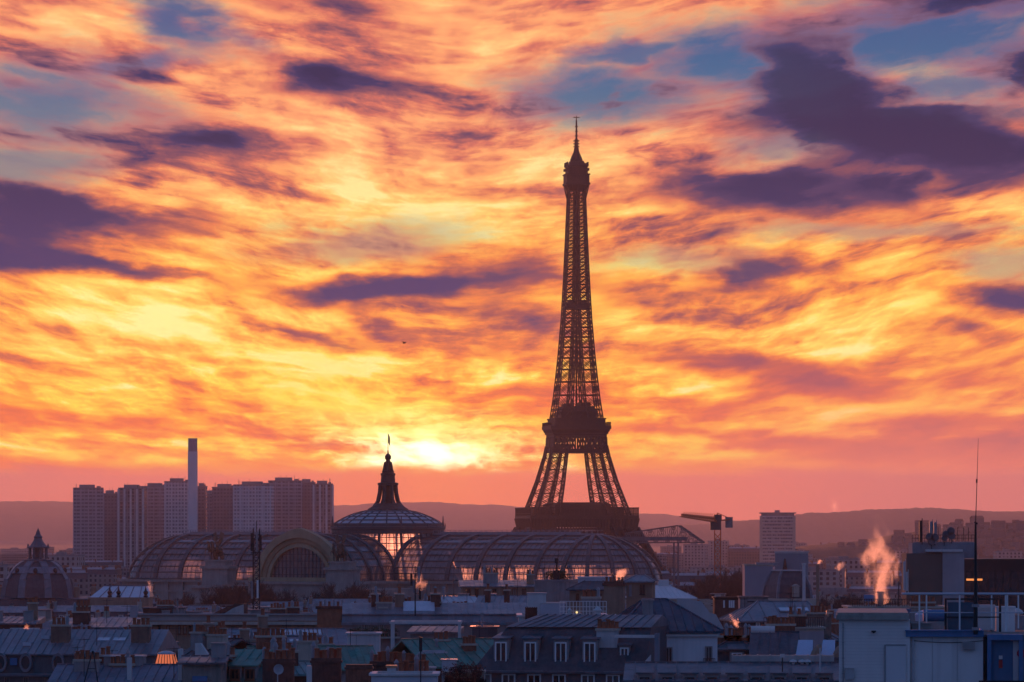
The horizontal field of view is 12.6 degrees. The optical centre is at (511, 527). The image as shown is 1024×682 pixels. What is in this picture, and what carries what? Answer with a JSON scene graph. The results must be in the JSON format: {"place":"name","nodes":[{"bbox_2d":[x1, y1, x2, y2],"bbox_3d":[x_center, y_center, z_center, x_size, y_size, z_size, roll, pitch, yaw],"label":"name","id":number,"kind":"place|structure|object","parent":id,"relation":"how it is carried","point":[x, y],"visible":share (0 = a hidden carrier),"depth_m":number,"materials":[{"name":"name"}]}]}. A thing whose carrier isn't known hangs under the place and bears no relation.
{"place":"outdoors","nodes":[
{"label":"outdoors","id":0,"kind":"place"},
{"bbox_2d":[0,596,45,628],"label":"flat eaved house","id":1,"kind":"structure","parent":0,"point":[30,618],"depth_m":482.93,"materials":[{"name":"brick"}]},
{"bbox_2d":[0,600,51,615],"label":"street house","id":2,"kind":"structure","parent":0,"point":[13,611],"depth_m":988.75,"materials":[{"name":"beige stone"}]},
{"bbox_2d":[0,528,115,605],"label":"domed pavilion","id":3,"kind":"structure","parent":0,"point":[45,579],"depth_m":1153.45,"materials":[{"name":"stone"}]},
{"bbox_2d":[73,484,103,559],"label":"tower block","id":4,"kind":"structure","parent":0,"point":[88,521],"depth_m":3899.88,"materials":[{"name":"concrete"}]},
{"bbox_2d":[0,616,179,681],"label":"mansard house","id":5,"kind":"structure","parent":0,"point":[32,655],"depth_m":379.78,"materials":[{"name":"metal"}]},
{"bbox_2d":[52,599,142,617],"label":"street house","id":6,"kind":"structure","parent":0,"point":[114,610],"depth_m":988.42,"materials":[{"name":"beige stone"}]},
{"bbox_2d":[69,599,140,628],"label":"blue roof house","id":7,"kind":"structure","parent":0,"point":[82,618],"depth_m":452.09,"materials":[{"name":"brick"}]},
{"bbox_2d":[104,488,116,559],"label":"tower block","id":8,"kind":"structure","parent":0,"point":[110,524],"depth_m":3989.97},
{"bbox_2d":[47,639,182,681],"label":"zinc roof house","id":9,"kind":"structure","parent":0,"point":[108,666],"depth_m":321.03,"materials":[{"name":"grey metal"}]},
{"bbox_2d":[155,651,176,663],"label":"roof lantern","id":10,"kind":"object","parent":9,"relation":"on","point":[165,657],"visible":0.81,"depth_m":329.47,"materials":[{"name":"brown"}]},
{"bbox_2d":[88,585,153,609],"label":"glazed hall","id":11,"kind":"structure","parent":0,"point":[124,594],"depth_m":1060.52,"materials":[{"name":"glass"}]},
{"bbox_2d":[117,482,146,567],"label":"tower block","id":12,"kind":"structure","parent":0,"point":[131,522],"depth_m":3889.84,"materials":[{"name":"concrete"}]},
{"bbox_2d":[143,483,163,546],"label":"tower block","id":13,"kind":"structure","parent":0,"point":[155,512],"depth_m":3959.73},
{"bbox_2d":[164,476,187,537],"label":"tower block","id":14,"kind":"structure","parent":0,"point":[175,506],"depth_m":3899.67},
{"bbox_2d":[188,438,197,564],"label":"flue tower","id":15,"kind":"structure","parent":0,"point":[192,487],"depth_m":3860.12,"materials":[{"name":"concrete"}]},
{"bbox_2d":[198,483,207,531],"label":"tower block","id":16,"kind":"structure","parent":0,"point":[202,506],"depth_m":3990.00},
{"bbox_2d":[183,621,252,654],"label":"chimney house","id":17,"kind":"structure","parent":0,"point":[202,638],"depth_m":375.80,"materials":[{"name":"stone"}]},
{"bbox_2d":[212,482,233,531],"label":"tower block","id":18,"kind":"structure","parent":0,"point":[222,507],"depth_m":3960.06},
{"bbox_2d":[233,479,273,531],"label":"tower block","id":19,"kind":"structure","parent":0,"point":[253,502],"depth_m":3880.04,"materials":[{"name":"concrete"}]},
{"bbox_2d":[203,608,346,644],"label":"grey zinc house","id":20,"kind":"structure","parent":0,"point":[339,635],"depth_m":406.63,"materials":[{"name":"metal"}]},
{"bbox_2d":[268,475,301,531],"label":"tower block","id":21,"kind":"structure","parent":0,"point":[287,503],"depth_m":3919.96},
{"bbox_2d":[302,479,315,530],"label":"tower block","id":22,"kind":"structure","parent":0,"point":[307,503],"depth_m":3960.02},
{"bbox_2d":[246,627,375,681],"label":"copper roof house","id":23,"kind":"structure","parent":0,"point":[355,654],"depth_m":348.02,"materials":[{"name":"teal metal"}]},
{"bbox_2d":[261,642,295,681],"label":"chimney stack","id":24,"kind":"object","parent":23,"relation":"on","point":[283,658],"visible":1,"depth_m":305.00,"materials":[{"name":"brick"}]},
{"bbox_2d":[313,478,333,532],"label":"tower block","id":25,"kind":"structure","parent":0,"point":[323,502],"depth_m":3899.70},
{"bbox_2d":[308,594,370,605],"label":"street house","id":26,"kind":"structure","parent":0,"point":[311,600],"depth_m":1184.76,"materials":[{"name":"beige stone"}]},
{"bbox_2d":[345,632,381,653],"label":"white wall yard","id":27,"kind":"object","parent":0,"point":[367,638],"depth_m":385.00,"materials":[{"name":"grey paint"}]},
{"bbox_2d":[0,501,742,539],"bbox_3d":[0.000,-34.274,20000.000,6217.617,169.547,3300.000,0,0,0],"label":"hills","id":28,"kind":"structure","parent":0,"point":[26,520],"depth_m":19156.72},
{"bbox_2d":[0,540,759,579],"bbox_3d":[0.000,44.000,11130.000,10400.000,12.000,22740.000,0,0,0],"label":"ground","id":29,"kind":"structure","parent":0,"point":[57,545],"depth_m":13085.26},
{"bbox_2d":[1,552,26,565],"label":"apartment block","id":30,"kind":"structure","parent":29,"relation":"on","point":[12,558],"depth_m":4931.69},
{"bbox_2d":[44,552,84,566],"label":"apartment block","id":31,"kind":"structure","parent":29,"relation":"on","point":[71,560],"depth_m":3087.66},
{"bbox_2d":[67,568,87,595],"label":"apartment block","id":32,"kind":"structure","parent":29,"relation":"on","point":[79,578],"depth_m":2480.22,"materials":[{"name":"stone"}]},
{"bbox_2d":[62,565,121,595],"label":"apartment block","id":33,"kind":"structure","parent":29,"relation":"on","point":[101,577],"depth_m":2780.61,"materials":[{"name":"stone"}]},
{"bbox_2d":[85,559,123,566],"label":"apartment block","id":34,"kind":"structure","parent":29,"relation":"on","point":[95,563],"depth_m":3480.36,"materials":[{"name":"stone"}]},
{"bbox_2d":[174,593,222,605],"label":"bare tree","id":35,"kind":"object","parent":29,"relation":"on","point":[191,599],"visible":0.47,"depth_m":1398.46,"materials":[{"name":"brown plant"}]},
{"bbox_2d":[177,642,232,681],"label":"building","id":36,"kind":"structure","parent":29,"relation":"on","point":[212,667],"depth_m":312.00,"materials":[{"name":"concrete"}]},
{"bbox_2d":[199,560,237,585],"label":"pylon","id":37,"kind":"object","parent":29,"relation":"on","point":[216,572],"visible":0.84,"depth_m":1516.69,"materials":[{"name":"stone"}]},
{"bbox_2d":[205,532,225,559],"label":"chariot statue","id":38,"kind":"object","parent":37,"relation":"on","point":[217,551],"visible":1,"depth_m":1520.36,"materials":[{"name":"brown metal"}]},
{"bbox_2d":[127,598,318,649],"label":"terrace block","id":39,"kind":"structure","parent":29,"relation":"on","point":[166,615],"depth_m":560.26,"materials":[{"name":"concrete"}]},
{"bbox_2d":[211,578,268,606],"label":"bare tree","id":40,"kind":"object","parent":29,"relation":"on","point":[232,599],"visible":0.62,"depth_m":1397.17,"materials":[{"name":"brown plant"}]},
{"bbox_2d":[226,641,282,681],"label":"copper roof house","id":41,"kind":"structure","parent":29,"relation":"on","point":[244,665],"depth_m":318.49,"materials":[{"name":"brick"}]},
{"bbox_2d":[251,521,261,608],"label":"telecom mast","id":42,"kind":"object","parent":29,"relation":"on","point":[257,551],"visible":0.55,"depth_m":619.51,"materials":[{"name":"metal"}]},
{"bbox_2d":[270,636,310,681],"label":"copper roof house","id":43,"kind":"structure","parent":29,"relation":"on","point":[300,670],"depth_m":323.58,"materials":[{"name":"brick"}]},
{"bbox_2d":[306,641,342,681],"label":"chimney stack","id":44,"kind":"object","parent":29,"relation":"on","point":[325,666],"visible":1,"depth_m":298.00,"materials":[{"name":"brick"}]},
{"bbox_2d":[316,599,343,627],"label":"brick stack","id":45,"kind":"object","parent":29,"relation":"on","point":[329,616],"visible":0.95,"depth_m":520.06,"materials":[{"name":"brick"}]},
{"bbox_2d":[315,581,366,598],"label":"bare tree","id":46,"kind":"object","parent":29,"relation":"on","point":[325,594],"visible":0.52,"depth_m":1406.84,"materials":[{"name":"brown plant"}]},
{"bbox_2d":[323,561,362,598],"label":"pylon","id":47,"kind":"object","parent":29,"relation":"on","point":[342,574],"visible":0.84,"depth_m":1481.55,"materials":[{"name":"stone"}]},
{"bbox_2d":[330,534,346,560],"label":"chariot statue","id":48,"kind":"object","parent":47,"relation":"on","point":[341,551],"visible":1,"depth_m":1485.83,"materials":[{"name":"brown metal"}]},
{"bbox_2d":[334,583,383,598],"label":"bare tree","id":49,"kind":"object","parent":29,"relation":"on","point":[359,594],"visible":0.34,"depth_m":1395.53,"materials":[{"name":"brown plant"}]},
{"bbox_2d":[344,664,373,681],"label":"chimney stack","id":50,"kind":"object","parent":29,"relation":"on","point":[357,672],"visible":1,"depth_m":296.00,"materials":[{"name":"red brick"}]},
{"bbox_2d":[118,450,671,606],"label":"exhibition palace","id":51,"kind":"structure","parent":29,"relation":"on","point":[297,559],"depth_m":1519.55,"materials":[{"name":"glass"}]},
{"bbox_2d":[272,548,325,577],"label":"gable window","id":52,"kind":"structure","parent":51,"relation":"in","point":[304,556],"depth_m":1503.26,"materials":[{"name":"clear glass"}]},
{"bbox_2d":[369,646,425,670],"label":"chimney stack","id":53,"kind":"object","parent":29,"relation":"on","point":[380,661],"visible":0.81,"depth_m":330.19,"materials":[{"name":"brick"}]},
{"bbox_2d":[394,654,428,670],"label":"chimney stack","id":54,"kind":"object","parent":29,"relation":"on","point":[407,666],"visible":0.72,"depth_m":300.61,"materials":[{"name":"brick"}]},
{"bbox_2d":[441,659,485,681],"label":"chimney stack","id":55,"kind":"object","parent":29,"relation":"on","point":[447,662],"visible":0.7,"depth_m":311.20,"materials":[{"name":"brick"}]},
{"bbox_2d":[440,661,485,681],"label":"creeper","id":56,"kind":"object","parent":55,"relation":"attached to","point":[475,672],"visible":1,"depth_m":309.03,"materials":[{"name":"green plant"}]},
{"bbox_2d":[470,612,499,639],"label":"chimney","id":57,"kind":"object","parent":29,"relation":"on","point":[488,631],"visible":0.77,"depth_m":379.94,"materials":[{"name":"metal"}]},
{"bbox_2d":[475,580,526,604],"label":"zinc shed","id":58,"kind":"structure","parent":29,"relation":"on","point":[490,597],"depth_m":496.43,"materials":[{"name":"metal"}]},
{"bbox_2d":[533,558,577,612],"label":"plant room","id":59,"kind":"object","parent":29,"relation":"on","point":[555,588],"visible":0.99,"depth_m":560.04,"materials":[{"name":"grey metal"}]},
{"bbox_2d":[501,116,665,579],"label":"lattice tower","id":60,"kind":"structure","parent":29,"relation":"on","point":[569,422],"depth_m":2990.80,"materials":[{"name":"metal"}]},
{"bbox_2d":[602,577,626,614],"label":"chimney stack","id":61,"kind":"object","parent":29,"relation":"on","point":[614,593],"visible":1,"depth_m":535.00,"materials":[{"name":"brick"}]},
{"bbox_2d":[619,525,704,586],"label":"tower crane","id":62,"kind":"object","parent":29,"relation":"on","point":[656,539],"visible":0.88,"depth_m":1720.02,"materials":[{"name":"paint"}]},
{"bbox_2d":[618,598,723,660],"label":"hip roof house","id":63,"kind":"structure","parent":29,"relation":"on","point":[691,636],"depth_m":322.26,"materials":[{"name":"grey metal"}]},
{"bbox_2d":[683,543,707,568],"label":"apartment block","id":64,"kind":"structure","parent":29,"relation":"on","point":[695,554],"depth_m":4926.49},
{"bbox_2d":[671,570,732,582],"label":"apartment block","id":65,"kind":"structure","parent":29,"relation":"on","point":[684,577],"depth_m":2478.28,"materials":[{"name":"stone"}]},
{"bbox_2d":[679,512,732,587],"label":"tower crane","id":66,"kind":"object","parent":29,"relation":"on","point":[715,521],"visible":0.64,"depth_m":1638.70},
{"bbox_2d":[689,572,741,598],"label":"bare tree","id":67,"kind":"object","parent":29,"relation":"on","point":[700,584],"visible":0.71,"depth_m":1429.14,"materials":[{"name":"brown plant"}]},
{"bbox_2d":[708,540,728,566],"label":"apartment block","id":68,"kind":"structure","parent":29,"relation":"on","point":[724,543],"depth_m":5686.90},
{"bbox_2d":[712,596,737,633],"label":"roof hut","id":69,"kind":"object","parent":29,"relation":"on","point":[723,605],"visible":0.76,"depth_m":560.00,"materials":[{"name":"brick"}]},
{"bbox_2d":[704,563,747,595],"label":"bare tree","id":70,"kind":"object","parent":29,"relation":"on","point":[735,579],"visible":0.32,"depth_m":1421.83,"materials":[{"name":"brown plant"}]},
{"bbox_2d":[717,623,750,660],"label":"dark roof house","id":71,"kind":"structure","parent":29,"relation":"on","point":[730,640],"depth_m":351.92,"materials":[{"name":"stone"}]},
{"bbox_2d":[728,546,759,566],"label":"apartment block","id":72,"kind":"structure","parent":29,"relation":"on","point":[738,556],"depth_m":4923.49,"materials":[{"name":"concrete"}]},
{"bbox_2d":[749,615,799,654],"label":"dark roof house","id":73,"kind":"structure","parent":29,"relation":"on","point":[773,636],"depth_m":347.27,"materials":[{"name":"stone"}]},
{"bbox_2d":[808,567,839,589],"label":"apartment block","id":74,"kind":"structure","parent":29,"relation":"on","point":[829,577],"depth_m":2474.59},
{"bbox_2d":[826,556,865,587],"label":"apartment block","id":75,"kind":"structure","parent":29,"relation":"on","point":[842,563],"depth_m":3105.52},
{"bbox_2d":[819,589,874,608],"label":"bare tree","id":76,"kind":"object","parent":29,"relation":"on","point":[847,600],"visible":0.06,"depth_m":1036.45,"materials":[{"name":"brown plant"}]},
{"bbox_2d":[812,587,896,599],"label":"apartment block","id":77,"kind":"structure","parent":29,"relation":"on","point":[843,592],"depth_m":1944.49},
{"bbox_2d":[845,569,901,587],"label":"apartment block","id":78,"kind":"structure","parent":29,"relation":"on","point":[866,578],"depth_m":2763.13,"materials":[{"name":"stone"}]},
{"bbox_2d":[847,584,901,598],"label":"apartment block","id":79,"kind":"structure","parent":29,"relation":"on","point":[874,587],"depth_m":2152.61,"materials":[{"name":"stone"}]},
{"bbox_2d":[869,558,901,570],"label":"apartment block","id":80,"kind":"structure","parent":29,"relation":"on","point":[883,565],"depth_m":3085.49,"materials":[{"name":"stone"}]},
{"bbox_2d":[369,637,439,681],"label":"white wall house","id":81,"kind":"structure","parent":0,"point":[391,674],"depth_m":292.00,"materials":[{"name":"paint"}]},
{"bbox_2d":[341,586,526,650],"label":"balcony house","id":82,"kind":"structure","parent":0,"point":[378,611],"depth_m":470.55,"materials":[{"name":"stone"}]},
{"bbox_2d":[406,625,463,637],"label":"pergola house","id":83,"kind":"structure","parent":0,"point":[421,631],"depth_m":372.54,"materials":[{"name":"metal"}]},
{"bbox_2d":[389,620,461,648],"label":"pergola","id":84,"kind":"object","parent":83,"relation":"on","point":[394,622],"visible":0.75,"depth_m":368.86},
{"bbox_2d":[390,622,493,681],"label":"copper roof house","id":85,"kind":"structure","parent":0,"point":[469,649],"depth_m":354.38,"materials":[{"name":"metal"}]},
{"bbox_2d":[422,586,476,602],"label":"zinc shed","id":86,"kind":"structure","parent":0,"point":[461,597],"depth_m":502.50,"materials":[{"name":"metal"}]},
{"bbox_2d":[459,565,534,597],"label":"attic house","id":87,"kind":"structure","parent":0,"point":[477,587],"depth_m":622.35,"materials":[{"name":"beige stone"}]},
{"bbox_2d":[0,0,1023,519],"label":"sky","id":88,"kind":"structure","parent":0,"point":[226,225],"materials":[{"name":"orange"}]},
{"bbox_2d":[516,587,607,621],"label":"terrace building","id":89,"kind":"structure","parent":0,"point":[537,604],"depth_m":373.00,"materials":[{"name":"beige stone"}]},
{"bbox_2d":[476,613,669,681],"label":"mansard block","id":90,"kind":"structure","parent":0,"point":[547,647],"depth_m":316.80,"materials":[{"name":"stone"}]},
{"bbox_2d":[566,576,611,612],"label":"brick house","id":91,"kind":"structure","parent":0,"point":[593,583],"depth_m":545.31,"materials":[{"name":"brick"}]},
{"bbox_2d":[623,574,658,608],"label":"box house","id":92,"kind":"structure","parent":0,"point":[639,587],"depth_m":540.04,"materials":[{"name":"metal"}]},
{"bbox_2d":[625,580,696,602],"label":"white vault roof","id":93,"kind":"structure","parent":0,"point":[664,589],"depth_m":723.10,"materials":[{"name":"beige metal"}]},
{"bbox_2d":[677,598,724,630],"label":"party wall house","id":94,"kind":"structure","parent":0,"point":[698,608],"depth_m":394.55,"materials":[{"name":"metal"}]},
{"bbox_2d":[623,660,838,681],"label":"zinc roof house","id":95,"kind":"structure","parent":0,"point":[720,671],"depth_m":292.83,"materials":[{"name":"metal"}]},
{"bbox_2d":[732,654,833,661],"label":"ventilation duct","id":96,"kind":"object","parent":95,"relation":"on","point":[825,658],"visible":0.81,"depth_m":296.46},
{"bbox_2d":[742,562,779,595],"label":"building","id":97,"kind":"structure","parent":0,"point":[755,575],"depth_m":880.00,"materials":[{"name":"beige stone"}]},
{"bbox_2d":[719,601,811,634],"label":"hip roof house","id":98,"kind":"structure","parent":0,"point":[755,613],"depth_m":442.62,"materials":[{"name":"metal"}]},
{"bbox_2d":[759,510,795,569],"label":"slab tower","id":99,"kind":"structure","parent":0,"point":[777,530],"depth_m":4599.99,"materials":[{"name":"concrete"}]},
{"bbox_2d":[762,570,815,605],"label":"domed roof","id":100,"kind":"structure","parent":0,"point":[782,585],"depth_m":827.42,"materials":[{"name":"beige stone"}]},
{"bbox_2d":[774,551,808,576],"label":"white stair tower","id":101,"kind":"structure","parent":0,"point":[791,560],"depth_m":899.93,"materials":[{"name":"concrete"}]},
{"bbox_2d":[764,599,825,645],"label":"terrace house","id":102,"kind":"structure","parent":0,"point":[815,634],"depth_m":395.00,"materials":[{"name":"beige stone"}]},
{"bbox_2d":[605,507,1023,545],"bbox_3d":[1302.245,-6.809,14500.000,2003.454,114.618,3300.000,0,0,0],"label":"hills","id":103,"kind":"structure","parent":0,"point":[813,528],"depth_m":13683.37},
{"bbox_2d":[796,640,838,661],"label":"skylit house","id":104,"kind":"structure","parent":0,"point":[806,647],"depth_m":336.14,"materials":[{"name":"metal"}]},
{"bbox_2d":[801,605,838,648],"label":"stone gable house","id":105,"kind":"structure","parent":0,"point":[824,612],"depth_m":405.49,"materials":[{"name":"stone"}]},
{"bbox_2d":[842,564,943,629],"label":"flat roof block","id":106,"kind":"structure","parent":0,"point":[913,605],"depth_m":420.27,"materials":[{"name":"beige stone"}]},
{"bbox_2d":[796,525,1023,563],"bbox_3d":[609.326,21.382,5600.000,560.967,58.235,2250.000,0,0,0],"label":"terrain","id":107,"kind":"structure","parent":0,"point":[827,550],"depth_m":5189.32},
{"bbox_2d":[836,593,1023,681],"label":"white rooftop building","id":108,"kind":"structure","parent":0,"point":[882,645],"depth_m":119.97,"materials":[{"name":"paint"}]},
{"bbox_2d":[884,644,905,681],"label":"panel door","id":109,"kind":"structure","parent":108,"relation":"in","point":[894,654],"depth_m":119.92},
{"bbox_2d":[902,518,973,604],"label":"plant tower","id":110,"kind":"structure","parent":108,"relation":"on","point":[931,565],"depth_m":600.00,"materials":[{"name":"concrete"}]},
{"bbox_2d":[944,598,1000,631],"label":"windbreak screen","id":111,"kind":"object","parent":108,"relation":"on","point":[951,621],"visible":1,"depth_m":120.83,"materials":[{"name":"glass"}]},
{"bbox_2d":[972,457,978,633],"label":"whip antenna","id":112,"kind":"object","parent":108,"relation":"attached to","point":[975,606],"visible":1,"depth_m":119.67,"materials":[{"name":"metal"}]},
{"bbox_2d":[978,605,994,631],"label":"air unit","id":113,"kind":"object","parent":108,"relation":"on","point":[984,623],"visible":0.75,"depth_m":123.60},
{"bbox_2d":[991,640,1012,680],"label":"blue door","id":114,"kind":"structure","parent":108,"relation":"in","point":[1001,650],"depth_m":119.86,"materials":[{"name":"paint"}]},
{"bbox_2d":[994,606,1015,631],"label":"white cabinet","id":115,"kind":"object","parent":108,"relation":"on","point":[1011,622],"visible":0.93,"depth_m":123.80,"materials":[{"name":"paint"}]},
{"bbox_2d":[964,558,1023,614],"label":"glass block","id":116,"kind":"structure","parent":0,"point":[1000,575],"depth_m":519.98,"materials":[{"name":"glass"}]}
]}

